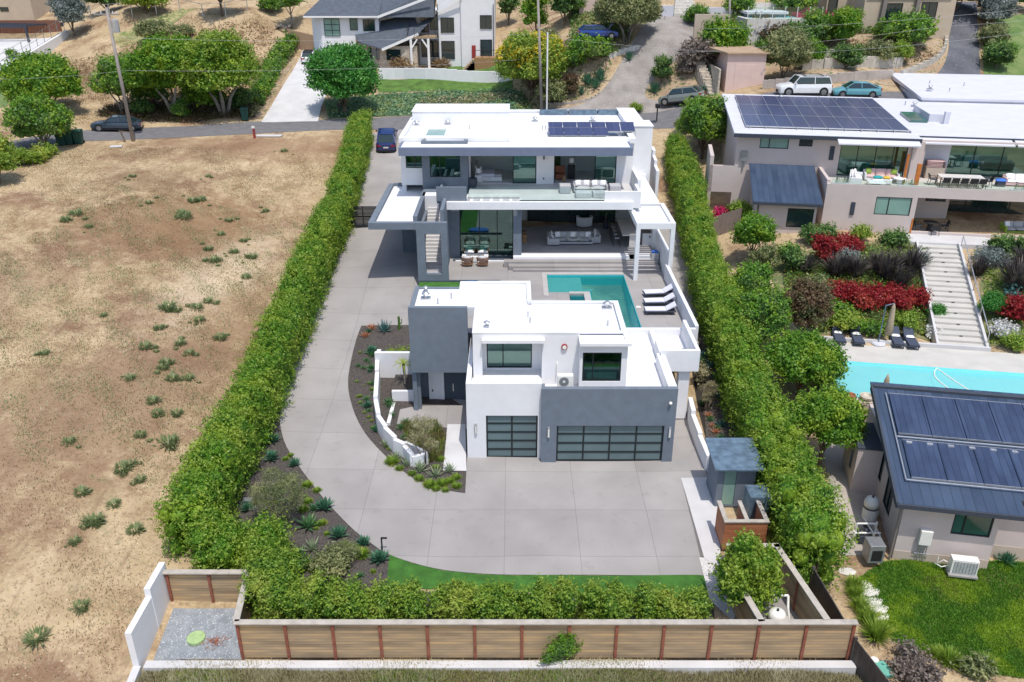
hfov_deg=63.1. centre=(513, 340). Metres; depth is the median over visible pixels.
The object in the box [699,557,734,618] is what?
white gravel strip
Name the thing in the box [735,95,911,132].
solar array
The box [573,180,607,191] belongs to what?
sofa
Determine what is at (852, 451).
side window
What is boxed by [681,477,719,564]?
side paving
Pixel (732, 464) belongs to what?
garden shed
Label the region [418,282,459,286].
turf strip
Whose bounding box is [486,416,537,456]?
garage door
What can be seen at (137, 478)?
weed clump
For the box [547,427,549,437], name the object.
wall lamp
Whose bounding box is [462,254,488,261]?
fire table
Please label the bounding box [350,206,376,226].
driveway gate
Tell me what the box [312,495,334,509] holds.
agave
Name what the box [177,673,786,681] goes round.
front slope
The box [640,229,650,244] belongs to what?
outdoor kitchen
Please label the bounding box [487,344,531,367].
window
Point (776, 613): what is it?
pool filter
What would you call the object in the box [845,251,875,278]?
flax clump
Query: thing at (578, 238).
round table
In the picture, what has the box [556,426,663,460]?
garage door
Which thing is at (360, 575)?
aloe
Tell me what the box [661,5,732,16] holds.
grey wall
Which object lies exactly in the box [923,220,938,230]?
patio table
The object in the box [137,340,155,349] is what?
weed clump
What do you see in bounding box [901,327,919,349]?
pool lounger
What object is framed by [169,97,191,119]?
shrub
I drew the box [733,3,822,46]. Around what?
pool terrace wall
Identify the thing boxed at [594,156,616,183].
sliding door
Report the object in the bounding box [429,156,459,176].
window
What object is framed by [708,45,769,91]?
pink garage
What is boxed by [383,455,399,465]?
grass clump
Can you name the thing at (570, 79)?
shrub
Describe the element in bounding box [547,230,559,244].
armchair
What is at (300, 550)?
aloe
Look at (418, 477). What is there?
grass clump
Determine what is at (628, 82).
old driveway
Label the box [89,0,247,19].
chain link fence
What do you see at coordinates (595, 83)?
agave
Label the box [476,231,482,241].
dining chair
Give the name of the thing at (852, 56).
shrub
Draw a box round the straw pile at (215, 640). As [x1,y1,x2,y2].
[202,634,230,648]
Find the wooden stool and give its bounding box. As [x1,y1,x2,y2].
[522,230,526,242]
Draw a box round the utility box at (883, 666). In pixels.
[876,660,894,678]
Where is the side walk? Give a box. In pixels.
[659,208,697,321]
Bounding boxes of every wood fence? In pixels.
[162,569,250,602]
[232,575,252,621]
[233,619,858,659]
[721,555,764,620]
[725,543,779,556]
[773,543,829,619]
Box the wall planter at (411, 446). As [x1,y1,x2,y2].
[405,441,427,453]
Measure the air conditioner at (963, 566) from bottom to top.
0.850 m
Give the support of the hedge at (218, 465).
on the ground at (28, 570)
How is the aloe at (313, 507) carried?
on the planting bed at (334, 519)
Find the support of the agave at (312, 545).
on the planting bed at (334, 519)
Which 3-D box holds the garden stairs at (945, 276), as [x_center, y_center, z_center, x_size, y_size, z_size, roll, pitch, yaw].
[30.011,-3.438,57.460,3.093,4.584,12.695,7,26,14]
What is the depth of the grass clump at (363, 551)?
37.14 m
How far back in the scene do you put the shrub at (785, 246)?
61.04 m
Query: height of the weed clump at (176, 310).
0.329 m
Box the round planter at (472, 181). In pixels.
[468,177,476,187]
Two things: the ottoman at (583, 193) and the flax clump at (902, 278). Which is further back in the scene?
the ottoman at (583, 193)
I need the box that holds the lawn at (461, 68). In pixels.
[438,63,501,70]
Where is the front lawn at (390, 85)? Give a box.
[376,79,512,91]
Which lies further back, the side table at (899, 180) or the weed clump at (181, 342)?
the side table at (899, 180)
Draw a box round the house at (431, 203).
[368,104,659,279]
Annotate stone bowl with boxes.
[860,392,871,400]
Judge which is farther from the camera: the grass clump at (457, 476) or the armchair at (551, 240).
the armchair at (551, 240)
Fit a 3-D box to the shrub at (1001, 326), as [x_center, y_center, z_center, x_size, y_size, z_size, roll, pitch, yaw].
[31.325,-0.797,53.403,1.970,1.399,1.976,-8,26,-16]
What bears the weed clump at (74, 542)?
on the ground at (28, 570)
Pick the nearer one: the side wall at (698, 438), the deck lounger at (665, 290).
the side wall at (698, 438)
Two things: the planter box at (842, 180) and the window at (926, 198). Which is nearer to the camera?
the planter box at (842, 180)
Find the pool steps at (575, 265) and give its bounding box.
[504,259,659,271]
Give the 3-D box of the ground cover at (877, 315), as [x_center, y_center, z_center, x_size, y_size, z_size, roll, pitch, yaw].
[24.636,-3.836,58.287,12.425,3.738,10.386,0,25,0]
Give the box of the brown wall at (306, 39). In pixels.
[287,29,313,49]
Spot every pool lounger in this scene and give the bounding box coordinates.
[830,323,846,344]
[849,326,865,345]
[888,326,905,347]
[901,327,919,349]
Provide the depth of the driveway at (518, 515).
41.74 m
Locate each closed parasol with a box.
[871,303,895,346]
[883,374,889,382]
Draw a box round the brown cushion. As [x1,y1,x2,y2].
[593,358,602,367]
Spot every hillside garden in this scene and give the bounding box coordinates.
[518,35,624,108]
[645,58,721,99]
[764,30,946,88]
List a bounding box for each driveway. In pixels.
[261,58,325,121]
[280,129,706,574]
[556,16,693,112]
[938,1,979,74]
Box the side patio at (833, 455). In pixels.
[822,442,878,554]
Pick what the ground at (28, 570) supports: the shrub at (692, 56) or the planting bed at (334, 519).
the planting bed at (334, 519)
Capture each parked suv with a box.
[376,128,397,151]
[658,85,705,105]
[775,73,832,95]
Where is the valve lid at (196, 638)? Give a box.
[187,630,205,645]
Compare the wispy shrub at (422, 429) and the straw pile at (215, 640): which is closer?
the straw pile at (215, 640)
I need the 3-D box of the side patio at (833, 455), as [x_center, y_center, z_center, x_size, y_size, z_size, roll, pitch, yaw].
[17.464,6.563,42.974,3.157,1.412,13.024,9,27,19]
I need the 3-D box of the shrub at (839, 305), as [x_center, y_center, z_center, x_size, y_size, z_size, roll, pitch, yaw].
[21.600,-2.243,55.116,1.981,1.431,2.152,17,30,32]
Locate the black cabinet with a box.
[567,165,574,178]
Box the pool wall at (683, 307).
[626,229,698,341]
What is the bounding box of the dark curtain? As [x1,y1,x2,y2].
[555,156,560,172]
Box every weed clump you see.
[21,624,52,649]
[37,348,50,355]
[58,215,72,221]
[61,436,75,444]
[64,534,82,545]
[66,207,84,215]
[67,597,91,615]
[72,484,91,496]
[79,511,106,526]
[79,522,87,529]
[83,223,93,227]
[85,513,104,526]
[104,497,121,509]
[112,459,136,472]
[113,468,129,477]
[119,373,136,381]
[123,458,136,466]
[124,520,147,534]
[132,429,147,438]
[133,475,145,481]
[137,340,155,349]
[145,394,161,403]
[149,432,181,450]
[151,323,164,329]
[151,407,164,416]
[153,299,177,310]
[156,362,170,369]
[158,356,174,364]
[165,372,184,381]
[169,408,184,415]
[170,306,181,311]
[173,338,187,346]
[174,210,193,219]
[182,372,196,380]
[183,347,194,355]
[186,196,199,201]
[189,301,203,309]
[192,314,206,322]
[196,195,206,201]
[201,245,214,250]
[202,296,214,302]
[208,254,222,263]
[211,331,227,340]
[223,217,233,221]
[229,248,240,253]
[240,272,252,278]
[243,251,258,258]
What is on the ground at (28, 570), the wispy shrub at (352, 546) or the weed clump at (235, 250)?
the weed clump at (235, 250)
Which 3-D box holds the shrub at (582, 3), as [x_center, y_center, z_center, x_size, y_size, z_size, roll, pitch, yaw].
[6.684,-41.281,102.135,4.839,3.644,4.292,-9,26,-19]
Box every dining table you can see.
[473,236,496,247]
[935,174,984,187]
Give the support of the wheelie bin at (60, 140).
on the ground at (28, 570)
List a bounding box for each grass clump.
[297,503,308,513]
[300,480,314,487]
[303,497,313,504]
[312,486,322,492]
[316,518,327,526]
[352,546,370,560]
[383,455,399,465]
[394,465,403,470]
[407,470,417,476]
[413,474,424,481]
[422,478,437,489]
[431,484,441,491]
[434,477,448,487]
[435,455,444,462]
[442,487,448,492]
[445,476,454,483]
[451,472,461,479]
[451,481,462,488]
[840,582,869,598]
[842,573,868,591]
[846,592,873,612]
[853,603,887,628]
[857,613,901,644]
[929,644,946,661]
[931,643,968,672]
[977,649,1004,672]
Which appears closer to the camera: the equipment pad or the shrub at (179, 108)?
the equipment pad
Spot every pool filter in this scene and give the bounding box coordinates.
[767,607,786,618]
[861,495,879,522]
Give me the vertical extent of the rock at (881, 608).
0.160 m
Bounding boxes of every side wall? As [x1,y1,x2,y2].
[124,562,169,669]
[649,146,659,198]
[686,397,709,470]
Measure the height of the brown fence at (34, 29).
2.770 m
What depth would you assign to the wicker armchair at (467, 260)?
62.36 m
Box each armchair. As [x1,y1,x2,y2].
[461,256,472,264]
[463,244,474,253]
[477,244,488,253]
[477,256,488,264]
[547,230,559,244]
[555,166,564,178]
[576,215,592,226]
[587,229,600,242]
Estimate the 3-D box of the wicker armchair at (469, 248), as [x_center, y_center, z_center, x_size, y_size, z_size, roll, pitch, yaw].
[-3.400,-7.047,64.509,0.916,0.771,0.778,0,25,0]
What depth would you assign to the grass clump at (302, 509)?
40.04 m
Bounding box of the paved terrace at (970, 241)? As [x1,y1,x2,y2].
[908,230,1019,248]
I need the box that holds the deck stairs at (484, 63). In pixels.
[463,50,500,69]
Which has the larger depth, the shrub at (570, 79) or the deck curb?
the shrub at (570, 79)
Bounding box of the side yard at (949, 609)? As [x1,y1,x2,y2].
[860,560,1023,677]
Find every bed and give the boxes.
[236,330,713,618]
[348,325,467,492]
[475,160,501,180]
[585,362,616,378]
[692,328,740,437]
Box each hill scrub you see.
[52,15,277,96]
[94,91,255,122]
[247,36,296,117]
[569,10,632,43]
[714,6,876,42]
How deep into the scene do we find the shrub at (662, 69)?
92.90 m
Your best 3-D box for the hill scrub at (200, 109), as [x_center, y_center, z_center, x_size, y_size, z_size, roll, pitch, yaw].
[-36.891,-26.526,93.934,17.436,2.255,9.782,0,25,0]
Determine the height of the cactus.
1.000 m
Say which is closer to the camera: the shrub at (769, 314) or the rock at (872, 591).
the rock at (872, 591)
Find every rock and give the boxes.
[838,567,855,574]
[863,587,879,595]
[863,596,881,604]
[869,605,888,612]
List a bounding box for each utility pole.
[94,7,134,141]
[537,0,547,108]
[728,0,730,16]
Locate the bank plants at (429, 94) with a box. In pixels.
[323,86,534,117]
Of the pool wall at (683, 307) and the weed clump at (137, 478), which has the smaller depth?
the weed clump at (137, 478)
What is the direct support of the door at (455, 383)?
in the garage house at (500, 377)
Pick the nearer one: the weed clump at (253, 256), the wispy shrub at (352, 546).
the wispy shrub at (352, 546)
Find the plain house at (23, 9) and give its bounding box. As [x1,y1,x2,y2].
[0,0,51,19]
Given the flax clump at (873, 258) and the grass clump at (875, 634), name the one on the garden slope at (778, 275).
the flax clump at (873, 258)
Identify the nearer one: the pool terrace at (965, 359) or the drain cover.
the drain cover
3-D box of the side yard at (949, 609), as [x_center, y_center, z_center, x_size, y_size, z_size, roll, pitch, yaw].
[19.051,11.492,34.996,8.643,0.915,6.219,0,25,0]
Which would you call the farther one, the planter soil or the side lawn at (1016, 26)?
the side lawn at (1016, 26)
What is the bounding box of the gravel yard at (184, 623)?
[154,608,240,659]
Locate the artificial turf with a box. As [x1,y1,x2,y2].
[387,554,707,596]
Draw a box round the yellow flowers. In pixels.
[494,31,564,67]
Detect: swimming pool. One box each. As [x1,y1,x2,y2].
[547,275,641,327]
[837,361,1023,396]
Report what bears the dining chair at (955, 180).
on the terrace house at (964, 124)
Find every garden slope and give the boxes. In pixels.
[770,243,931,341]
[974,249,1023,346]
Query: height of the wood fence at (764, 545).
1.850 m
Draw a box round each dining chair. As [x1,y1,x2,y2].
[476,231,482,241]
[490,231,496,235]
[912,220,922,230]
[927,173,937,184]
[929,225,940,235]
[939,178,951,186]
[939,220,950,231]
[948,178,960,187]
[957,178,969,187]
[966,179,978,188]
[975,179,987,188]
[983,175,994,187]
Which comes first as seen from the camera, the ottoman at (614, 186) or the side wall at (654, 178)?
the ottoman at (614, 186)
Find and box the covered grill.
[922,159,946,178]
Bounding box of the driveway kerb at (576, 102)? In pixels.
[548,92,600,104]
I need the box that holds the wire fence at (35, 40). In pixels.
[0,19,64,68]
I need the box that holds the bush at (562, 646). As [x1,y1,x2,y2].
[537,631,582,665]
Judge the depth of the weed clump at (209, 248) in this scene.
63.70 m
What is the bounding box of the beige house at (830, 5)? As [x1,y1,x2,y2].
[817,0,849,12]
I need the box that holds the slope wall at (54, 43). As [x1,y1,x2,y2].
[0,30,67,80]
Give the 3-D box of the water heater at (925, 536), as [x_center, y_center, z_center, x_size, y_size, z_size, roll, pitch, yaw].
[18.188,9.054,36.961,0.650,1.653,0.250,4,25,10]
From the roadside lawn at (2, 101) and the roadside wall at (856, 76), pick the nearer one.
the roadside wall at (856, 76)
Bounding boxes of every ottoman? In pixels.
[559,183,570,193]
[575,190,591,197]
[592,190,607,197]
[609,183,620,190]
[871,175,891,183]
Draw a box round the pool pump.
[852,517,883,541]
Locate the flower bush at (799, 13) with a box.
[786,8,833,17]
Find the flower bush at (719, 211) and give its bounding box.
[712,204,729,217]
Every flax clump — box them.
[796,253,819,273]
[813,250,861,277]
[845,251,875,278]
[860,248,892,270]
[864,247,913,280]
[880,262,923,288]
[892,244,937,273]
[965,254,997,275]
[990,254,1023,291]
[1000,245,1023,263]
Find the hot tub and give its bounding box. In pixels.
[570,296,583,300]
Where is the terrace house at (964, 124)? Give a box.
[704,73,1023,237]
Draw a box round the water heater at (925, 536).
[914,528,933,560]
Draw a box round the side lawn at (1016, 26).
[984,14,1023,74]
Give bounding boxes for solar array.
[548,122,635,135]
[548,127,608,136]
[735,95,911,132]
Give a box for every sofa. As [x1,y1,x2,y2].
[553,231,592,243]
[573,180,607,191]
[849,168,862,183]
[862,168,899,180]
[999,221,1023,232]
[1002,173,1023,185]
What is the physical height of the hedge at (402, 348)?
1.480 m
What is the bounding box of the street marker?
[251,126,255,137]
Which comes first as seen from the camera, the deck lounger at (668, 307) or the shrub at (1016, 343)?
the shrub at (1016, 343)
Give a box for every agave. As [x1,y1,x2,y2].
[238,500,254,510]
[262,449,279,460]
[269,432,281,442]
[286,457,299,465]
[301,536,320,551]
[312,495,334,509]
[328,524,349,537]
[355,534,369,545]
[361,400,372,407]
[364,345,377,352]
[367,548,390,563]
[377,320,394,331]
[387,451,400,457]
[398,456,409,465]
[410,459,430,471]
[425,465,444,477]
[441,461,455,472]
[577,85,587,93]
[581,72,593,85]
[589,77,601,88]
[592,68,610,80]
[623,50,633,60]
[646,81,662,93]
[714,418,727,425]
[995,551,1020,566]
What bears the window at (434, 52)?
in the farmhouse
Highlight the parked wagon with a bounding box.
[577,21,618,37]
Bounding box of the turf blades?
[389,560,707,599]
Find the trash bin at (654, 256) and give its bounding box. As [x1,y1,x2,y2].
[650,252,658,262]
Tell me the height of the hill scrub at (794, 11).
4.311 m
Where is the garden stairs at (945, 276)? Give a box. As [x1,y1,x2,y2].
[915,236,989,346]
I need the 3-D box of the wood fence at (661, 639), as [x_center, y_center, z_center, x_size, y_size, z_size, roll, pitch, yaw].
[1.250,11.621,32.364,23.900,1.920,0.260,0,25,0]
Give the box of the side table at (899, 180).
[893,176,906,183]
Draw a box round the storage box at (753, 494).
[743,485,770,518]
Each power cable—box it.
[24,59,520,78]
[142,33,536,40]
[542,33,1018,52]
[684,20,1022,52]
[721,8,1023,28]
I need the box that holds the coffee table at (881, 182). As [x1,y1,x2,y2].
[866,179,885,184]
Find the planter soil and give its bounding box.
[391,374,412,398]
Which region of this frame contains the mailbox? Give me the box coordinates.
[655,104,659,120]
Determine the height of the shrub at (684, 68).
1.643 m
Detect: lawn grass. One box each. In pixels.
[917,568,1023,655]
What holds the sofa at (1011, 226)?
on the terrace house at (964, 124)
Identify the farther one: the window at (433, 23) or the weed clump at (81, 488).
the window at (433, 23)
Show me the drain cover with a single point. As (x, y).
(875, 659)
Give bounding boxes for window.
[0,7,8,10]
[323,19,340,35]
[349,19,357,29]
[363,19,374,30]
[368,48,378,59]
[386,49,400,59]
[406,156,421,167]
[421,17,428,31]
[421,41,438,56]
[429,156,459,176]
[430,15,437,29]
[440,17,453,32]
[441,41,454,58]
[480,15,491,28]
[480,40,491,55]
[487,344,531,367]
[582,353,621,380]
[759,138,788,148]
[786,208,813,227]
[799,139,812,146]
[827,0,837,12]
[849,443,854,468]
[874,197,912,215]
[878,453,884,481]
[883,476,892,516]
[885,3,902,19]
[920,2,937,20]
[925,198,945,201]
[950,514,994,536]
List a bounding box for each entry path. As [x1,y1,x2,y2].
[397,405,466,428]
[443,424,465,470]
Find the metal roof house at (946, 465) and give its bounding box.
[842,382,1023,568]
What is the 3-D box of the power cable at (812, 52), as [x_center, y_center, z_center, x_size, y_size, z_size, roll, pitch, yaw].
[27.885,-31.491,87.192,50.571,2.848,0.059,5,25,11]
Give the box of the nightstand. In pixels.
[475,175,481,181]
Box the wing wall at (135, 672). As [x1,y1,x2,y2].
[127,666,141,681]
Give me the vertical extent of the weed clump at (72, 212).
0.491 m
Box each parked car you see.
[90,115,143,131]
[301,49,313,62]
[832,81,882,97]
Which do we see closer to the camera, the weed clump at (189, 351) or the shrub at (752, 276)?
the weed clump at (189, 351)
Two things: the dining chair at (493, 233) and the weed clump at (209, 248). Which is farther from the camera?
the dining chair at (493, 233)
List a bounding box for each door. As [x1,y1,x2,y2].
[445,373,466,399]
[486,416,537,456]
[513,156,536,183]
[527,210,615,222]
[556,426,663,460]
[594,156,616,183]
[721,471,736,503]
[733,65,758,89]
[836,145,907,176]
[947,199,1023,214]
[964,146,1004,176]
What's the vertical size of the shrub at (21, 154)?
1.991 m
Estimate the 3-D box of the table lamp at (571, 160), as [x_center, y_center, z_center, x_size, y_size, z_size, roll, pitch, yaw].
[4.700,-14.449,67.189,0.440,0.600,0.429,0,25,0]
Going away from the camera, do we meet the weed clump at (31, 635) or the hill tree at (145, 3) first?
the weed clump at (31, 635)
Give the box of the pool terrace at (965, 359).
[819,342,1023,401]
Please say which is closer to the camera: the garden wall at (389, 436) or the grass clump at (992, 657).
the grass clump at (992, 657)
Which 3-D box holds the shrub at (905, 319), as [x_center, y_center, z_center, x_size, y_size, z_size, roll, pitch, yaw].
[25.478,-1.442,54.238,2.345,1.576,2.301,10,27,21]
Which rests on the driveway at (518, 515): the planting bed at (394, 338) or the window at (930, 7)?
the planting bed at (394, 338)
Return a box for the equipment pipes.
[775,594,789,618]
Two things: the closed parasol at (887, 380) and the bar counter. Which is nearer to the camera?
the closed parasol at (887, 380)
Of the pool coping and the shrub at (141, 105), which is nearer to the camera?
the pool coping
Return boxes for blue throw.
[995,178,1006,186]
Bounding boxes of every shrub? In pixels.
[4,47,19,56]
[10,146,35,164]
[126,85,170,102]
[129,96,155,113]
[130,17,179,36]
[167,23,195,35]
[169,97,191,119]
[173,85,231,108]
[226,86,254,107]
[246,466,313,523]
[254,0,281,11]
[293,551,312,574]
[306,540,353,579]
[325,537,360,562]
[388,54,418,67]
[405,413,440,464]
[430,57,451,67]
[534,77,568,101]
[537,27,563,45]
[552,0,587,18]
[559,72,579,93]
[564,46,588,70]
[565,32,618,58]
[628,100,643,110]
[649,53,674,82]
[675,35,722,65]
[675,62,695,73]
[680,2,710,20]
[692,359,711,384]
[697,14,754,53]
[697,380,719,410]
[708,526,788,614]
[721,0,756,12]
[724,198,752,217]
[726,258,776,294]
[733,283,794,346]
[745,242,784,268]
[746,11,774,18]
[755,32,768,48]
[756,20,803,42]
[765,0,818,9]
[772,18,812,34]
[776,240,805,256]
[776,243,805,268]
[793,18,834,43]
[797,221,842,244]
[800,7,835,40]
[805,36,830,62]
[805,273,835,290]
[809,231,842,263]
[825,41,867,67]
[825,307,865,330]
[827,277,862,303]
[828,5,866,44]
[830,297,854,315]
[832,229,869,251]
[834,245,864,261]
[842,278,886,310]
[849,221,876,239]
[856,318,887,336]
[860,38,899,61]
[869,4,941,43]
[874,225,910,246]
[876,281,920,309]
[883,635,950,681]
[888,306,922,329]
[892,39,916,58]
[911,283,933,308]
[912,246,932,265]
[924,324,942,338]
[949,648,1001,681]
[970,0,1020,24]
[970,22,1014,44]
[970,244,1016,267]
[979,37,1018,68]
[982,232,1018,252]
[988,318,1021,336]
[996,291,1023,321]
[996,329,1023,351]
[1003,282,1022,295]
[1008,42,1019,53]
[1013,234,1023,249]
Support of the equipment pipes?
on the equipment pad
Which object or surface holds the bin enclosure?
on the side paving
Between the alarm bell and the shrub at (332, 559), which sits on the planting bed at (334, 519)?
the shrub at (332, 559)
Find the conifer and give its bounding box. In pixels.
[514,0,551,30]
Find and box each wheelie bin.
[54,134,64,144]
[64,129,74,144]
[71,129,84,143]
[239,107,248,119]
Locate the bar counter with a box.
[616,219,635,246]
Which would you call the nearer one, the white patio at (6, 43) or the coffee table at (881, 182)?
the coffee table at (881, 182)
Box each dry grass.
[0,10,291,125]
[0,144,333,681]
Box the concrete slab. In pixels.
[256,134,282,136]
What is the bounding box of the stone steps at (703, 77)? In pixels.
[695,61,715,95]
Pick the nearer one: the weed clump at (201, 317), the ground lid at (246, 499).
the ground lid at (246, 499)
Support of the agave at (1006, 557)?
on the side yard at (949, 609)
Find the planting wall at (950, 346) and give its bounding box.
[823,336,990,351]
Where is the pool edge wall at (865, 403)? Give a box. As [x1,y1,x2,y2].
[859,401,872,421]
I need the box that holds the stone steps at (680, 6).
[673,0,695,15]
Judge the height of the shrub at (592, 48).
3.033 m
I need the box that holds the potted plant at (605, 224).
[595,210,617,228]
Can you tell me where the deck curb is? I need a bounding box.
[419,280,500,281]
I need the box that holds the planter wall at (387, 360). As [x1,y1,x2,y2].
[374,351,413,425]
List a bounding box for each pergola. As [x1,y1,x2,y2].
[0,22,64,42]
[628,203,675,279]
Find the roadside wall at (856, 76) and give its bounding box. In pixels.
[762,70,893,88]
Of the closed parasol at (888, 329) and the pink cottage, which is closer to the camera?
the closed parasol at (888, 329)
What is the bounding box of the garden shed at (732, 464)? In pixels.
[705,438,764,506]
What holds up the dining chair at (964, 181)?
on the terrace house at (964, 124)
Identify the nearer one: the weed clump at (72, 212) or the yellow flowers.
the weed clump at (72, 212)
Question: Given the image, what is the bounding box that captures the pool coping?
[542,272,623,300]
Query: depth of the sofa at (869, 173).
66.30 m
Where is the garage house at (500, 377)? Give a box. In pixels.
[408,281,700,461]
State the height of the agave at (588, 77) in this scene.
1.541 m
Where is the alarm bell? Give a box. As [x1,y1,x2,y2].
[561,344,567,349]
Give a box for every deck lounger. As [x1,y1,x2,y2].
[642,284,672,297]
[643,292,674,305]
[644,301,676,314]
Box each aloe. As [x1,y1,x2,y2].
[294,512,318,530]
[294,545,306,555]
[305,502,318,511]
[355,571,365,578]
[365,363,374,369]
[384,397,394,403]
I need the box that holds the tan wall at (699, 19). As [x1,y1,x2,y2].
[693,14,729,40]
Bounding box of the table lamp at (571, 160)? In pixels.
[569,157,573,164]
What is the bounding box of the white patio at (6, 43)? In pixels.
[0,38,49,66]
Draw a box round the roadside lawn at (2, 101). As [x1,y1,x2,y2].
[0,81,8,107]
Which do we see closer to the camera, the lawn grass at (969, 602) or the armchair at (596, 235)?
the lawn grass at (969, 602)
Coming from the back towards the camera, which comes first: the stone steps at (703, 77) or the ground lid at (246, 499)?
the stone steps at (703, 77)
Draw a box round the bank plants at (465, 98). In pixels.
[414,90,522,105]
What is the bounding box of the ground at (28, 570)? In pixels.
[0,0,1023,681]
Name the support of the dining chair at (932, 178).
on the terrace house at (964, 124)
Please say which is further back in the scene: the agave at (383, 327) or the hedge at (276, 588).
the agave at (383, 327)
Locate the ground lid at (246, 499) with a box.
[242,497,252,502]
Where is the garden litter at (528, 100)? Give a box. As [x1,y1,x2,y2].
[518,37,624,108]
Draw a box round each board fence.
[713,208,741,235]
[808,565,889,681]
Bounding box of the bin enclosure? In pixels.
[715,500,769,548]
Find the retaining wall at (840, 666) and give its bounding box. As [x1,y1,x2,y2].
[143,660,855,676]
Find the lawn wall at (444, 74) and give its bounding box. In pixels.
[378,68,512,82]
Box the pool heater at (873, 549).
[862,537,885,562]
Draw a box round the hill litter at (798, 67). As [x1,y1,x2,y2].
[768,39,939,74]
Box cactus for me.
[397,316,401,329]
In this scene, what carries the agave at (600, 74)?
on the hillside garden at (596, 63)
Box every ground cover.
[783,243,928,333]
[784,240,927,335]
[784,242,928,334]
[982,250,1023,343]
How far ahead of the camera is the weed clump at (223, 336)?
53.08 m
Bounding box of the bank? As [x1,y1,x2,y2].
[324,89,531,117]
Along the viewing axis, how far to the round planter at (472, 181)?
64.82 m
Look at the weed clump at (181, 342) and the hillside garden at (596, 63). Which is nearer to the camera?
the weed clump at (181, 342)
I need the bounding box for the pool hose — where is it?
[934,368,968,389]
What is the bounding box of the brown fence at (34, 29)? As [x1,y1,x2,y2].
[0,20,61,33]
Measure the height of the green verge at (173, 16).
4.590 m
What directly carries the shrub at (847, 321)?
on the garden slope at (778, 275)
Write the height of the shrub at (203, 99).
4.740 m
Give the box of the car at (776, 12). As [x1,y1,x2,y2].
[738,9,788,16]
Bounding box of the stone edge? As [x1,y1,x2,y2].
[608,45,639,58]
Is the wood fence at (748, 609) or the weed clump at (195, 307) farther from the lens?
the weed clump at (195, 307)
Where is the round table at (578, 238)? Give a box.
[566,236,580,240]
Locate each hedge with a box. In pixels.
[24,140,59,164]
[147,107,375,564]
[180,504,301,590]
[234,542,715,618]
[248,30,302,104]
[385,344,409,350]
[662,131,862,593]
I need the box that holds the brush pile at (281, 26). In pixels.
[275,23,291,29]
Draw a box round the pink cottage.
[579,0,599,15]
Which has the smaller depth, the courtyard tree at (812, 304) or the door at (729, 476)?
the door at (729, 476)
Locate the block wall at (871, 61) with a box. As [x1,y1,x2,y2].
[802,56,903,70]
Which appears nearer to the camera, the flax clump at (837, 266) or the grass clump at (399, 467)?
the grass clump at (399, 467)
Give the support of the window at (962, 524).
in the metal roof house at (946, 465)
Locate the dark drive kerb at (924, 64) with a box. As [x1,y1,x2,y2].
[900,36,948,73]
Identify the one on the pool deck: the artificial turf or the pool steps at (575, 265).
the pool steps at (575, 265)
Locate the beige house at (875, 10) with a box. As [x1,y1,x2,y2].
[850,0,956,40]
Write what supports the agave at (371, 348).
on the planting bed at (394, 338)
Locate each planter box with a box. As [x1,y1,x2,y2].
[832,177,850,183]
[898,179,917,185]
[1010,184,1023,190]
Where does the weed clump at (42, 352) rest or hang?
on the ground at (28, 570)
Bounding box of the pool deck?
[418,257,698,348]
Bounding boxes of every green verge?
[113,8,194,46]
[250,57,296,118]
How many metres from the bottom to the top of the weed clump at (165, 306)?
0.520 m
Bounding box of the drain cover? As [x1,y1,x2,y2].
[871,656,878,662]
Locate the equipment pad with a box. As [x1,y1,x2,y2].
[755,589,798,618]
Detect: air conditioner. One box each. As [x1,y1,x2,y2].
[557,361,572,385]
[935,554,979,579]
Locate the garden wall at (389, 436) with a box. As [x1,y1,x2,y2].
[373,349,427,466]
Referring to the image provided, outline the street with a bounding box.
[9,91,907,148]
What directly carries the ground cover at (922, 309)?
on the garden slope at (778, 275)
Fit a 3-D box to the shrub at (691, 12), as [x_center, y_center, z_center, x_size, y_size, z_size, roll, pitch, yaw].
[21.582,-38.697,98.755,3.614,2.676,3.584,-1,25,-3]
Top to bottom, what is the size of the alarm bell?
0.320 m
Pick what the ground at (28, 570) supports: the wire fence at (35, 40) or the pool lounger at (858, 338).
the wire fence at (35, 40)
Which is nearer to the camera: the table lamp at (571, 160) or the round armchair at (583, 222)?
the table lamp at (571, 160)
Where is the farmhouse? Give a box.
[303,0,495,67]
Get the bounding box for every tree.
[0,47,88,104]
[0,89,76,146]
[0,128,22,182]
[44,0,90,36]
[80,0,118,8]
[86,52,144,114]
[115,28,197,115]
[116,0,171,13]
[169,25,267,116]
[218,0,223,16]
[272,0,307,28]
[301,40,382,113]
[392,358,410,383]
[493,27,568,96]
[496,0,519,24]
[545,0,580,28]
[590,0,666,44]
[672,93,729,159]
[728,209,780,263]
[760,24,817,77]
[760,325,851,396]
[780,275,836,332]
[785,379,870,467]
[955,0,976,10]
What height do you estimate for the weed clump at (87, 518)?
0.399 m
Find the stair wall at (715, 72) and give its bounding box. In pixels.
[706,62,720,93]

